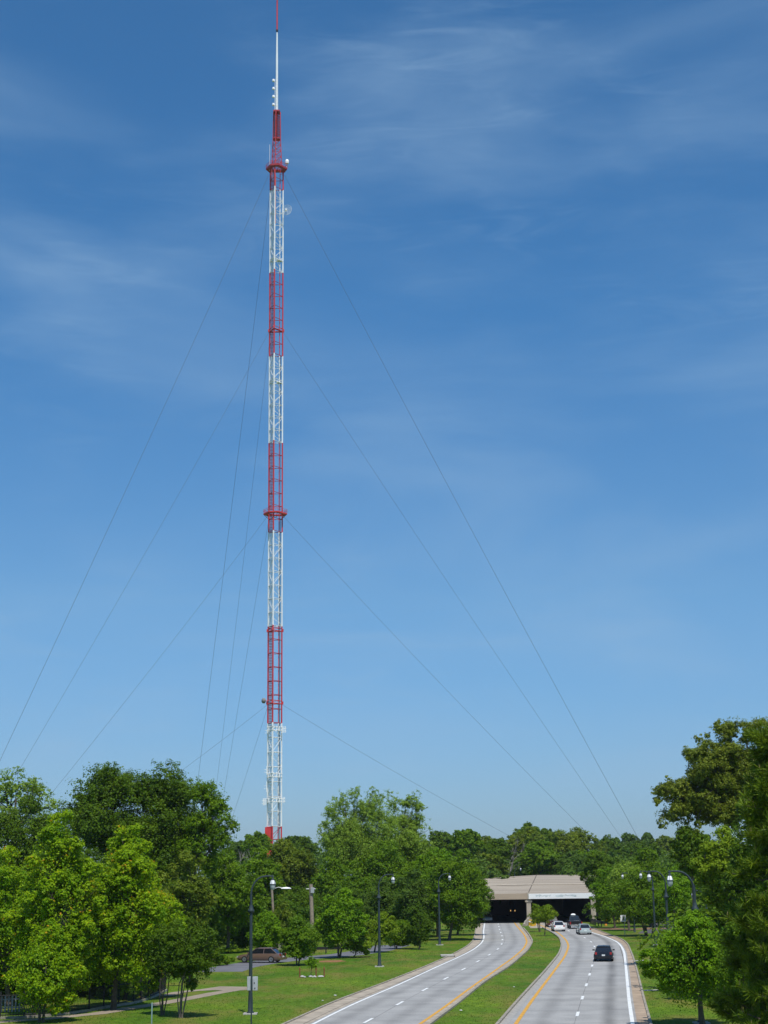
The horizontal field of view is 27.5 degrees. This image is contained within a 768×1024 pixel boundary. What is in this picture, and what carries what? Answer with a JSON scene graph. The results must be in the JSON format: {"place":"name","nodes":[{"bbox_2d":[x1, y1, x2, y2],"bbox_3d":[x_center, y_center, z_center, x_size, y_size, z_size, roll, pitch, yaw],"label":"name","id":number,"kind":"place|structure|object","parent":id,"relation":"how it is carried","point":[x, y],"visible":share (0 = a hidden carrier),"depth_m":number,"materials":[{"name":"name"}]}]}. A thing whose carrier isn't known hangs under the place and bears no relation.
{"place":"outdoors","nodes":[
{"label":"outdoors","id":0,"kind":"place"},
{"bbox_2d":[203,945,409,971],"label":"side street","id":1,"kind":"structure","parent":0,"point":[239,967],"depth_m":164.43,"materials":[{"name":"grey asphalt"}]},
{"bbox_2d":[237,947,286,962],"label":"parked car","id":2,"kind":"object","parent":1,"relation":"on","point":[271,954],"visible":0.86,"depth_m":162.58,"materials":[{"name":"brown paint"}]},
{"bbox_2d":[0,879,767,1023],"bbox_3d":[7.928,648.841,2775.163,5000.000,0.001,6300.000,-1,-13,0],"label":"ground","id":3,"kind":"structure","parent":0,"point":[274,986],"depth_m":122.67,"materials":[{"name":"green plant"}]},
{"bbox_2d":[0,845,48,1006],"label":"maple tree","id":4,"kind":"object","parent":3,"relation":"on","point":[8,892],"visible":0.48,"depth_m":111.54,"materials":[{"name":"green plant"}]},
{"bbox_2d":[0,795,58,907],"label":"shade tree","id":5,"kind":"object","parent":3,"relation":"on","point":[23,844],"visible":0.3,"depth_m":174.79,"materials":[{"name":"green plant"}]},
{"bbox_2d":[0,766,60,841],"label":"pale tree","id":6,"kind":"object","parent":3,"relation":"on","point":[33,789],"visible":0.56,"depth_m":187.23,"materials":[{"name":"green plant"}]},
{"bbox_2d":[1,922,88,1022],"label":"maple tree","id":7,"kind":"object","parent":3,"relation":"on","point":[60,969],"visible":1,"depth_m":98.53,"materials":[{"name":"green plant"}]},
{"bbox_2d":[1,809,107,1014],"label":"maple tree","id":8,"kind":"object","parent":3,"relation":"on","point":[46,910],"visible":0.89,"depth_m":104.33,"materials":[{"name":"green plant"}]},
{"bbox_2d":[16,829,98,920],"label":"shade tree","id":9,"kind":"object","parent":3,"relation":"on","point":[88,853],"visible":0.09,"depth_m":160.09,"materials":[{"name":"green plant"}]},
{"bbox_2d":[0,974,166,1018],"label":"iron fence","id":10,"kind":"object","parent":3,"relation":"on","point":[96,1004],"visible":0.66,"depth_m":107.05,"materials":[{"name":"metal"}]},
{"bbox_2d":[76,894,126,995],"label":"maple tree","id":11,"kind":"object","parent":3,"relation":"on","point":[91,978],"visible":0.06,"depth_m":118.11,"materials":[{"name":"green plant"}]},
{"bbox_2d":[0,986,246,1022],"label":"footpath","id":12,"kind":"structure","parent":3,"relation":"on","point":[149,1005],"depth_m":112.74,"materials":[{"name":"beige concrete"}]},
{"bbox_2d":[68,823,183,1009],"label":"maple tree","id":13,"kind":"object","parent":3,"relation":"on","point":[127,869],"visible":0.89,"depth_m":107.40,"materials":[{"name":"green plant"}]},
{"bbox_2d":[54,758,209,888],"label":"shade tree","id":14,"kind":"object","parent":3,"relation":"on","point":[95,821],"visible":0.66,"depth_m":170.05,"materials":[{"name":"green plant"}]},
{"bbox_2d":[95,884,187,999],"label":"maple tree","id":15,"kind":"object","parent":3,"relation":"on","point":[153,985],"visible":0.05,"depth_m":116.87,"materials":[{"name":"green plant"}]},
{"bbox_2d":[144,919,182,1015],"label":"crape myrtle","id":16,"kind":"object","parent":3,"relation":"on","point":[154,960],"visible":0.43,"depth_m":102.75,"materials":[{"name":"green plant"}]},
{"bbox_2d":[153,849,219,937],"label":"shade tree","id":17,"kind":"object","parent":3,"relation":"on","point":[185,894],"visible":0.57,"depth_m":154.88,"materials":[{"name":"green plant"}]},
{"bbox_2d":[163,916,224,1017],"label":"crape myrtle","id":18,"kind":"object","parent":3,"relation":"on","point":[187,951],"visible":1,"depth_m":100.67,"materials":[{"name":"green plant"}]},
{"bbox_2d":[170,778,239,877],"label":"shade tree","id":19,"kind":"object","parent":3,"relation":"on","point":[212,830],"visible":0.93,"depth_m":167.93,"materials":[{"name":"green plant"}]},
{"bbox_2d":[199,849,265,953],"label":"shade tree","id":20,"kind":"object","parent":3,"relation":"on","point":[232,909],"visible":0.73,"depth_m":183.54,"materials":[{"name":"green plant"}]},
{"bbox_2d":[223,840,251,864],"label":"tree","id":21,"kind":"object","parent":3,"relation":"on","point":[235,847],"visible":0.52,"depth_m":428.18,"materials":[{"name":"green plant"}]},
{"bbox_2d":[230,917,256,949],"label":"shade tree","id":22,"kind":"object","parent":3,"relation":"on","point":[241,940],"visible":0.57,"depth_m":187.78,"materials":[{"name":"green plant"}]},
{"bbox_2d":[247,976,257,1023],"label":"traffic sign","id":23,"kind":"object","parent":3,"relation":"on","point":[252,985],"visible":1,"depth_m":94.10,"materials":[{"name":"grey metal"}]},
{"bbox_2d":[240,830,272,857],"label":"tree","id":24,"kind":"object","parent":3,"relation":"on","point":[256,839],"visible":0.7,"depth_m":409.28,"materials":[{"name":"green plant"}]},
{"bbox_2d":[243,875,275,1014],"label":"street lamp","id":25,"kind":"object","parent":3,"relation":"on","point":[251,909],"visible":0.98,"depth_m":103.44,"materials":[{"name":"black metal"}]},
{"bbox_2d":[236,844,286,918],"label":"shade tree","id":26,"kind":"object","parent":3,"relation":"on","point":[260,862],"visible":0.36,"depth_m":208.29,"materials":[{"name":"green plant"}]},
{"bbox_2d":[245,910,281,948],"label":"street tree","id":27,"kind":"object","parent":3,"relation":"on","point":[270,922],"visible":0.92,"depth_m":173.31,"materials":[{"name":"green plant"}]},
{"bbox_2d":[272,900,297,927],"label":"shade tree","id":28,"kind":"object","parent":3,"relation":"on","point":[284,914],"visible":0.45,"depth_m":197.96,"materials":[{"name":"green plant"}]},
{"bbox_2d":[266,837,319,900],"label":"shade tree","id":29,"kind":"object","parent":3,"relation":"on","point":[298,871],"visible":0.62,"depth_m":254.05,"materials":[{"name":"green plant"}]},
{"bbox_2d":[277,886,321,928],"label":"shade tree","id":30,"kind":"object","parent":3,"relation":"on","point":[299,893],"visible":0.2,"depth_m":217.87,"materials":[{"name":"green plant"}]},
{"bbox_2d":[277,915,323,965],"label":"street tree","id":31,"kind":"object","parent":3,"relation":"on","point":[294,939],"visible":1,"depth_m":156.66,"materials":[{"name":"green plant"}]},
{"bbox_2d":[284,835,320,861],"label":"tree","id":32,"kind":"object","parent":3,"relation":"on","point":[306,843],"visible":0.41,"depth_m":418.69,"materials":[{"name":"green plant"}]},
{"bbox_2d":[309,884,314,942],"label":"utility pole","id":33,"kind":"object","parent":3,"relation":"on","point":[311,889],"visible":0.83,"depth_m":201.73,"materials":[{"name":"grey wood"}]},
{"bbox_2d":[0,0,639,854],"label":"broadcast mast","id":34,"kind":"object","parent":3,"relation":"on","point":[274,166],"visible":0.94,"depth_m":492.87,"materials":[{"name":"white metal"}]},
{"bbox_2d":[306,856,351,898],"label":"shade tree","id":35,"kind":"object","parent":3,"relation":"on","point":[330,877],"visible":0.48,"depth_m":237.71,"materials":[{"name":"green plant"}]},
{"bbox_2d":[317,884,361,908],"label":"shade tree","id":36,"kind":"object","parent":3,"relation":"on","point":[330,891],"visible":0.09,"depth_m":222.71,"materials":[{"name":"green plant"}]},
{"bbox_2d":[313,887,369,957],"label":"street tree","id":37,"kind":"object","parent":3,"relation":"on","point":[338,923],"visible":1,"depth_m":169.78,"materials":[{"name":"green plant"}]},
{"bbox_2d":[311,785,404,876],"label":"shade tree","id":38,"kind":"object","parent":3,"relation":"on","point":[348,839],"visible":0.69,"depth_m":248.48,"materials":[{"name":"green plant"}]},
{"bbox_2d":[343,936,373,956],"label":"street tree","id":39,"kind":"object","parent":3,"relation":"on","point":[363,946],"visible":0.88,"depth_m":170.93,"materials":[{"name":"green plant"}]},
{"bbox_2d":[340,868,379,936],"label":"shade tree","id":40,"kind":"object","parent":3,"relation":"on","point":[361,884],"visible":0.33,"depth_m":229.15,"materials":[{"name":"green plant"}]},
{"bbox_2d":[0,855,741,998],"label":"understory","id":41,"kind":"object","parent":3,"relation":"on","point":[303,914],"visible":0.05,"depth_m":199.53,"materials":[{"name":"green plant"}]},
{"bbox_2d":[357,876,399,931],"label":"evergreen tree","id":42,"kind":"object","parent":3,"relation":"on","point":[370,905],"visible":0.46,"depth_m":217.12,"materials":[{"name":"green plant"}]},
{"bbox_2d":[282,928,475,1023],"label":"kerb","id":43,"kind":"structure","parent":3,"relation":"on","point":[304,1014],"depth_m":122.79,"materials":[{"name":"concrete"}]},
{"bbox_2d":[363,911,400,952],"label":"street tree","id":44,"kind":"object","parent":3,"relation":"on","point":[387,927],"visible":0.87,"depth_m":180.85,"materials":[{"name":"green plant"}]},
{"bbox_2d":[345,840,421,894],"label":"shade tree","id":45,"kind":"object","parent":3,"relation":"on","point":[378,865],"visible":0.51,"depth_m":241.98,"materials":[{"name":"green plant"}]},
{"bbox_2d":[375,874,394,966],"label":"street lamp","id":46,"kind":"object","parent":3,"relation":"on","point":[379,941],"visible":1,"depth_m":153.96,"materials":[{"name":"black metal"}]},
{"bbox_2d":[22,839,749,910],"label":"distant woods","id":47,"kind":"object","parent":3,"relation":"on","point":[565,870],"visible":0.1,"depth_m":350.25,"materials":[{"name":"green plant"}]},
{"bbox_2d":[383,919,414,948],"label":"round bush","id":48,"kind":"object","parent":3,"relation":"on","point":[403,937],"visible":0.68,"depth_m":188.45,"materials":[{"name":"green plant"}]},
{"bbox_2d":[385,789,436,877],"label":"shade tree","id":49,"kind":"object","parent":3,"relation":"on","point":[411,846],"visible":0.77,"depth_m":255.89,"materials":[{"name":"green plant"}]},
{"bbox_2d":[390,868,432,926],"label":"evergreen tree","id":50,"kind":"object","parent":3,"relation":"on","point":[408,898],"visible":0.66,"depth_m":212.83,"materials":[{"name":"green plant"}]},
{"bbox_2d":[310,915,525,1023],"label":"road westbound","id":51,"kind":"structure","parent":3,"relation":"on","point":[418,1005],"depth_m":126.13,"materials":[{"name":"concrete"}]},
{"bbox_2d":[287,924,482,1023],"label":"gutter","id":52,"kind":"object","parent":51,"relation":"on","point":[320,1012],"visible":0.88,"depth_m":119.93,"materials":[{"name":"concrete"}]},
{"bbox_2d":[312,921,485,1023],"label":"white edge line","id":53,"kind":"object","parent":51,"relation":"on","point":[402,982],"visible":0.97,"depth_m":127.99,"materials":[{"name":"paint"}]},
{"bbox_2d":[419,920,526,1023],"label":"yellow edge line","id":54,"kind":"object","parent":51,"relation":"on","point":[436,1012],"visible":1,"depth_m":127.49,"materials":[{"name":"paint"}]},
{"bbox_2d":[422,923,530,1023],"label":"curb","id":55,"kind":"object","parent":51,"relation":"on","point":[496,971],"visible":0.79,"depth_m":142.04,"materials":[{"name":"concrete"}]},
{"bbox_2d":[406,903,435,949],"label":"street tree","id":56,"kind":"object","parent":3,"relation":"on","point":[421,934],"visible":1,"depth_m":186.96,"materials":[{"name":"green plant"}]},
{"bbox_2d":[411,846,452,930],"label":"shade tree","id":57,"kind":"object","parent":3,"relation":"on","point":[436,851],"visible":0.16,"depth_m":248.09,"materials":[{"name":"green plant"}]},
{"bbox_2d":[417,855,453,936],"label":"shade tree","id":58,"kind":"object","parent":3,"relation":"on","point":[434,859],"visible":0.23,"depth_m":223.24,"materials":[{"name":"green plant"}]},
{"bbox_2d":[425,830,456,859],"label":"tree","id":59,"kind":"object","parent":3,"relation":"on","point":[442,840],"visible":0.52,"depth_m":389.73,"materials":[{"name":"green plant"}]},
{"bbox_2d":[436,873,450,944],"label":"street lamp","id":60,"kind":"object","parent":3,"relation":"on","point":[439,933],"visible":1,"depth_m":198.47,"materials":[{"name":"black metal"}]},
{"bbox_2d":[429,848,490,940],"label":"shade tree","id":61,"kind":"object","parent":3,"relation":"on","point":[461,897],"visible":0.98,"depth_m":211.52,"materials":[{"name":"green plant"}]},
{"bbox_2d":[448,828,484,858],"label":"tree","id":62,"kind":"object","parent":3,"relation":"on","point":[467,838],"visible":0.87,"depth_m":380.23,"materials":[{"name":"green plant"}]},
{"bbox_2d":[456,860,494,935],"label":"shade tree","id":63,"kind":"object","parent":3,"relation":"on","point":[488,897],"visible":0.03,"depth_m":228.22,"materials":[{"name":"green plant"}]},
{"bbox_2d":[427,927,532,1023],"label":"kerb median","id":64,"kind":"object","parent":3,"relation":"on","point":[438,1017],"visible":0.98,"depth_m":122.01,"materials":[{"name":"concrete"}]},
{"bbox_2d":[473,852,508,876],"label":"tree","id":65,"kind":"object","parent":3,"relation":"on","point":[494,859],"visible":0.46,"depth_m":335.00,"materials":[{"name":"green plant"}]},
{"bbox_2d":[476,837,513,864],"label":"tree","id":66,"kind":"object","parent":3,"relation":"on","point":[499,847],"visible":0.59,"depth_m":362.37,"materials":[{"name":"green plant"}]},
{"bbox_2d":[495,927,561,1023],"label":"kerb median","id":67,"kind":"object","parent":3,"relation":"on","point":[506,1013],"visible":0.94,"depth_m":122.38,"materials":[{"name":"concrete"}]},
{"bbox_2d":[505,826,557,862],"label":"tree","id":68,"kind":"object","parent":3,"relation":"on","point":[532,834],"visible":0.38,"depth_m":399.57,"materials":[{"name":"green plant"}]},
{"bbox_2d":[500,928,565,1023],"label":"curb","id":69,"kind":"object","parent":3,"relation":"on","point":[516,1008],"visible":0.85,"depth_m":122.94,"materials":[{"name":"grey concrete"}]},
{"bbox_2d":[527,903,540,931],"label":"median tree","id":70,"kind":"object","parent":3,"relation":"on","point":[534,914],"visible":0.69,"depth_m":237.85,"materials":[{"name":"green plant"}]},
{"bbox_2d":[481,875,596,921],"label":"road underpass","id":71,"kind":"object","parent":3,"relation":"on","point":[566,895],"visible":0.6,"depth_m":297.80,"materials":[{"name":"concrete"}]},
{"bbox_2d":[516,839,562,875],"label":"tree","id":72,"kind":"object","parent":3,"relation":"on","point":[544,857],"visible":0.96,"depth_m":363.96,"materials":[{"name":"green plant"}]},
{"bbox_2d":[536,904,558,935],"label":"median tree","id":73,"kind":"object","parent":3,"relation":"on","point":[546,914],"visible":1,"depth_m":222.33,"materials":[{"name":"green plant"}]},
{"bbox_2d":[551,849,586,873],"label":"tree","id":74,"kind":"object","parent":3,"relation":"on","point":[568,857],"visible":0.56,"depth_m":361.57,"materials":[{"name":"green plant"}]},
{"bbox_2d":[508,915,636,1023],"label":"road","id":75,"kind":"structure","parent":3,"relation":"on","point":[559,1000],"depth_m":119.75,"materials":[{"name":"grey asphalt"}]},
{"bbox_2d":[514,925,568,1023],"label":"yellow edge line","id":76,"kind":"object","parent":75,"relation":"on","point":[534,996],"visible":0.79,"depth_m":123.80,"materials":[{"name":"paint"}]},
{"bbox_2d":[564,923,634,1023],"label":"white edge line","id":77,"kind":"object","parent":75,"relation":"on","point":[629,997],"visible":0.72,"depth_m":122.15,"materials":[{"name":"paint"}]},
{"bbox_2d":[592,945,614,960],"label":"car","id":78,"kind":"object","parent":75,"relation":"on","point":[603,952],"visible":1,"depth_m":157.46,"materials":[{"name":"black paint"}]},
{"bbox_2d":[591,929,648,1023],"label":"gutter","id":79,"kind":"object","parent":75,"relation":"on","point":[640,1012],"visible":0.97,"depth_m":120.64,"materials":[{"name":"beige stained concrete"}]},
{"bbox_2d":[547,827,608,854],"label":"tree","id":80,"kind":"object","parent":3,"relation":"on","point":[569,840],"visible":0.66,"depth_m":408.30,"materials":[{"name":"green plant"}]},
{"bbox_2d":[579,852,611,915],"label":"cedar tree","id":81,"kind":"object","parent":3,"relation":"on","point":[593,864],"visible":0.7,"depth_m":254.81,"materials":[{"name":"green plant"}]},
{"bbox_2d":[587,866,622,927],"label":"street tree","id":82,"kind":"object","parent":3,"relation":"on","point":[602,890],"visible":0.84,"depth_m":249.23,"materials":[{"name":"green plant"}]},
{"bbox_2d":[596,834,622,856],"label":"tree","id":83,"kind":"object","parent":3,"relation":"on","point":[614,844],"visible":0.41,"depth_m":506.76,"materials":[{"name":"green plant"}]},
{"bbox_2d":[582,923,651,1023],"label":"kerb","id":84,"kind":"structure","parent":3,"relation":"on","point":[646,1008],"depth_m":128.17,"materials":[{"name":"concrete"}]},
{"bbox_2d":[607,860,643,930],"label":"shade tree","id":85,"kind":"object","parent":3,"relation":"on","point":[616,874],"visible":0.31,"depth_m":237.88,"materials":[{"name":"green plant"}]},
{"bbox_2d":[619,832,640,851],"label":"tree","id":86,"kind":"object","parent":3,"relation":"on","point":[629,838],"visible":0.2,"depth_m":546.38,"materials":[{"name":"green plant"}]},
{"bbox_2d":[609,868,659,935],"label":"street tree","id":87,"kind":"object","parent":3,"relation":"on","point":[628,889],"visible":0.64,"depth_m":217.50,"materials":[{"name":"green plant"}]},
{"bbox_2d":[614,841,667,859],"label":"tree","id":88,"kind":"object","parent":3,"relation":"on","point":[652,846],"visible":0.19,"depth_m":408.48,"materials":[{"name":"green plant"}]},
{"bbox_2d":[627,847,667,926],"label":"shade tree","id":89,"kind":"object","parent":3,"relation":"on","point":[647,857],"visible":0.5,"depth_m":254.78,"materials":[{"name":"green plant"}]},
{"bbox_2d":[633,886,670,937],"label":"street tree","id":90,"kind":"object","parent":3,"relation":"on","point":[645,908],"visible":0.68,"depth_m":209.05,"materials":[{"name":"green plant"}]},
{"bbox_2d":[647,871,668,950],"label":"street lamp","id":91,"kind":"object","parent":3,"relation":"on","point":[666,896],"visible":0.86,"depth_m":138.75,"materials":[{"name":"black metal"}]},
{"bbox_2d":[647,835,694,854],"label":"tree","id":92,"kind":"object","parent":3,"relation":"on","point":[663,843],"visible":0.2,"depth_m":524.14,"materials":[{"name":"green plant"}]},
{"bbox_2d":[654,876,691,920],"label":"street tree","id":93,"kind":"object","parent":3,"relation":"on","point":[678,891],"visible":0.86,"depth_m":184.00,"materials":[{"name":"green plant"}]},
{"bbox_2d":[637,909,725,1023],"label":"dogwood tree","id":94,"kind":"object","parent":3,"relation":"on","point":[679,968],"visible":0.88,"depth_m":91.45,"materials":[{"name":"green plant"}]},
{"bbox_2d":[660,862,706,903],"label":"shade tree","id":95,"kind":"object","parent":3,"relation":"on","point":[677,874],"visible":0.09,"depth_m":217.61,"materials":[{"name":"green plant"}]},
{"bbox_2d":[667,870,710,1023],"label":"street lamp","id":96,"kind":"object","parent":3,"relation":"on","point":[670,882],"visible":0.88,"depth_m":94.19,"materials":[{"name":"black metal"}]},
{"bbox_2d":[668,825,710,906],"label":"ivy clad tree","id":97,"kind":"object","parent":3,"relation":"on","point":[684,851],"visible":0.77,"depth_m":143.97,"materials":[{"name":"green plant"}]},
{"bbox_2d":[650,716,767,857],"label":"oak tree","id":98,"kind":"object","parent":3,"relation":"on","point":[708,789],"visible":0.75,"depth_m":146.65,"materials":[{"name":"green plant"}]},
{"bbox_2d":[688,824,741,923],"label":"shade tree","id":99,"kind":"object","parent":3,"relation":"on","point":[710,863],"visible":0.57,"depth_m":114.32,"materials":[{"name":"green plant"}]},
{"bbox_2d":[709,922,756,1010],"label":"understory tree","id":100,"kind":"object","parent":3,"relation":"on","point":[724,975],"visible":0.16,"depth_m":86.20,"materials":[{"name":"green plant"}]},
{"bbox_2d":[702,895,767,1023],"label":"tree","id":101,"kind":"object","parent":3,"relation":"on","point":[731,999],"visible":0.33,"depth_m":60.21,"materials":[{"name":"green plant"}]},
{"bbox_2d":[718,715,767,1023],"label":"pine tree","id":102,"kind":"object","parent":3,"relation":"on","point":[753,916],"visible":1,"depth_m":58.38,"materials":[{"name":"green plant"}]},
{"bbox_2d":[719,790,767,915],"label":"shade tree","id":103,"kind":"object","parent":3,"relation":"on","point":[734,888],"visible":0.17,"depth_m":108.72,"materials":[{"name":"green plant"}]},
{"bbox_2d":[0,0,767,876],"label":"sky","id":104,"kind":"structure","parent":0,"point":[545,222],"materials":[{"name":"blue"}]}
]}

